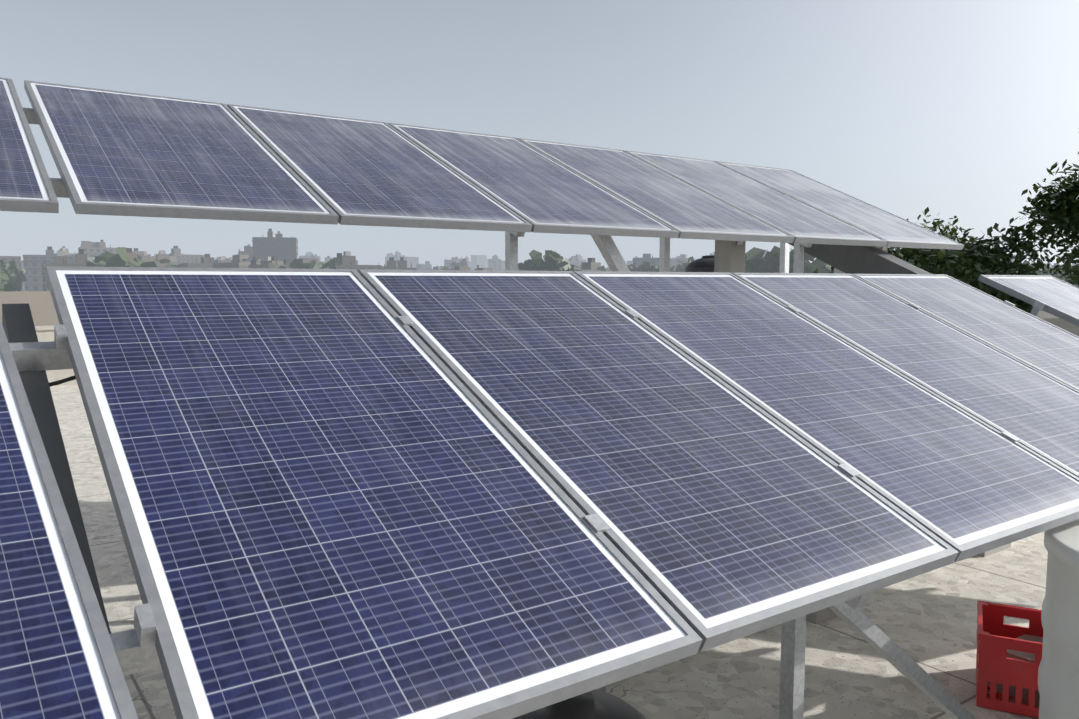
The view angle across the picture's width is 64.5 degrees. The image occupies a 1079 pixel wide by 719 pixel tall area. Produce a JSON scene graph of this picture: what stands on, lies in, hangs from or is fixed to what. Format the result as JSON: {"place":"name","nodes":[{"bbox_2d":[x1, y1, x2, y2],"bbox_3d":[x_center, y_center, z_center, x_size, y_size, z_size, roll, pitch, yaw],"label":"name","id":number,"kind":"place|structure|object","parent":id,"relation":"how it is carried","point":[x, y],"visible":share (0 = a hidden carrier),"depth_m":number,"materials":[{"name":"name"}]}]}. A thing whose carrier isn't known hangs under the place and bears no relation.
{"place":"outdoors","nodes":[
{"label":"outdoors","id":0,"kind":"place"},
{"bbox_2d":[0,291,59,325],"bbox_3d":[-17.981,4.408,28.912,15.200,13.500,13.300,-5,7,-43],"label":"parapet wall","id":1,"kind":"structure","parent":0,"point":[42,308],"depth_m":23.28,"materials":[{"name":"beige concrete"}]},
{"bbox_2d":[0,229,1075,290],"bbox_3d":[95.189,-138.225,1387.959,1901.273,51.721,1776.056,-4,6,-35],"label":"city skyline","id":2,"kind":"structure","parent":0,"point":[277,250],"depth_m":382.56},
{"bbox_2d":[0,0,1078,268],"label":"sky","id":3,"kind":"structure","parent":0,"point":[901,108],"materials":[{"name":"blue"}]},
{"bbox_2d":[50,384,1047,718],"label":"rooftop floor","id":4,"kind":"structure","parent":0,"point":[928,622],"depth_m":4.11,"materials":[{"name":"beige concrete"}]},
{"bbox_2d":[49,375,75,386],"bbox_3d":[0.866,0.685,3.418,7.101,1.484,1.124,-4,6,-35],"label":"cable","id":5,"kind":"object","parent":4,"relation":"on","point":[61,381],"depth_m":2.32,"materials":[{"name":"black plastic"}]},
{"bbox_2d":[2,108,1058,718],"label":"mounting frame","id":6,"kind":"object","parent":4,"relation":"on","point":[134,648],"visible":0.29,"depth_m":2.54,"materials":[{"name":"metal"}]},
{"bbox_2d":[0,77,1078,718],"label":"solar panels","id":7,"kind":"object","parent":6,"relation":"on","point":[340,493],"visible":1,"depth_m":2.50,"materials":[{"name":"glass"}]},
{"bbox_2d":[512,690,645,718],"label":"black drum","id":8,"kind":"object","parent":4,"relation":"on","point":[595,704],"visible":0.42,"depth_m":2.28,"materials":[{"name":"plastic"}]},
{"bbox_2d":[595,240,1042,706],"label":"concrete pedestals","id":9,"kind":"object","parent":4,"relation":"on","point":[729,256],"visible":0.06,"depth_m":5.50,"materials":[{"name":"grey concrete"}]},
{"bbox_2d":[976,600,1042,717],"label":"plastic crate","id":10,"kind":"object","parent":4,"relation":"on","point":[996,640],"visible":0.65,"depth_m":3.51,"materials":[{"name":"red plastic"}]},
{"bbox_2d":[1038,519,1078,718],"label":"white water tank","id":11,"kind":"object","parent":4,"relation":"on","point":[1058,678],"visible":0.96,"depth_m":2.79,"materials":[{"name":"plastic"}]},
{"bbox_2d":[35,318,1078,385],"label":"roof parapet","id":12,"kind":"structure","parent":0,"point":[45,333],"depth_m":14.54,"materials":[{"name":"beige concrete"}]},
{"bbox_2d":[685,255,714,271],"bbox_3d":[3.703,-1.616,18.511,1.128,1.280,1.128,-4,6,-35],"label":"black water tank","id":13,"kind":"object","parent":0,"point":[706,263],"visible":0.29,"depth_m":18.12,"materials":[{"name":"plastic"}]},
{"bbox_2d":[1018,128,1078,286],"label":"tree","id":14,"kind":"object","parent":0,"point":[1061,217],"depth_m":36.11,"materials":[{"name":"green plant"}]},
{"bbox_2d":[1063,230,1078,286],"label":"tree","id":15,"kind":"object","parent":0,"point":[1066,266],"visible":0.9,"depth_m":28.02,"materials":[{"name":"green plant"}]},
{"bbox_3d":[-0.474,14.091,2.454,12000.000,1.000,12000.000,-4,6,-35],"label":"ground","id":16,"kind":"structure","parent":0,"visible":0},
{"bbox_2d":[812,207,1074,312],"bbox_3d":[17.757,1.591,38.290,13.023,17.485,17.648,-4,6,-35],"label":"tree","id":17,"kind":"object","parent":16,"relation":"on","point":[968,260],"depth_m":34.88,"materials":[{"name":"green plant"}]},
{"bbox_3d":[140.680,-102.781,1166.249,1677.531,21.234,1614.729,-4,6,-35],"label":"distant tree trunks","id":18,"kind":"structure","parent":16,"relation":"on","visible":0},
{"bbox_2d":[0,245,1078,290],"bbox_3d":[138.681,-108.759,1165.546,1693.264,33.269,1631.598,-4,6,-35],"label":"distant trees","id":19,"kind":"object","parent":18,"relation":"on","point":[12,277],"visible":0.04,"depth_m":202.23,"materials":[{"name":"green plant"}]}
]}

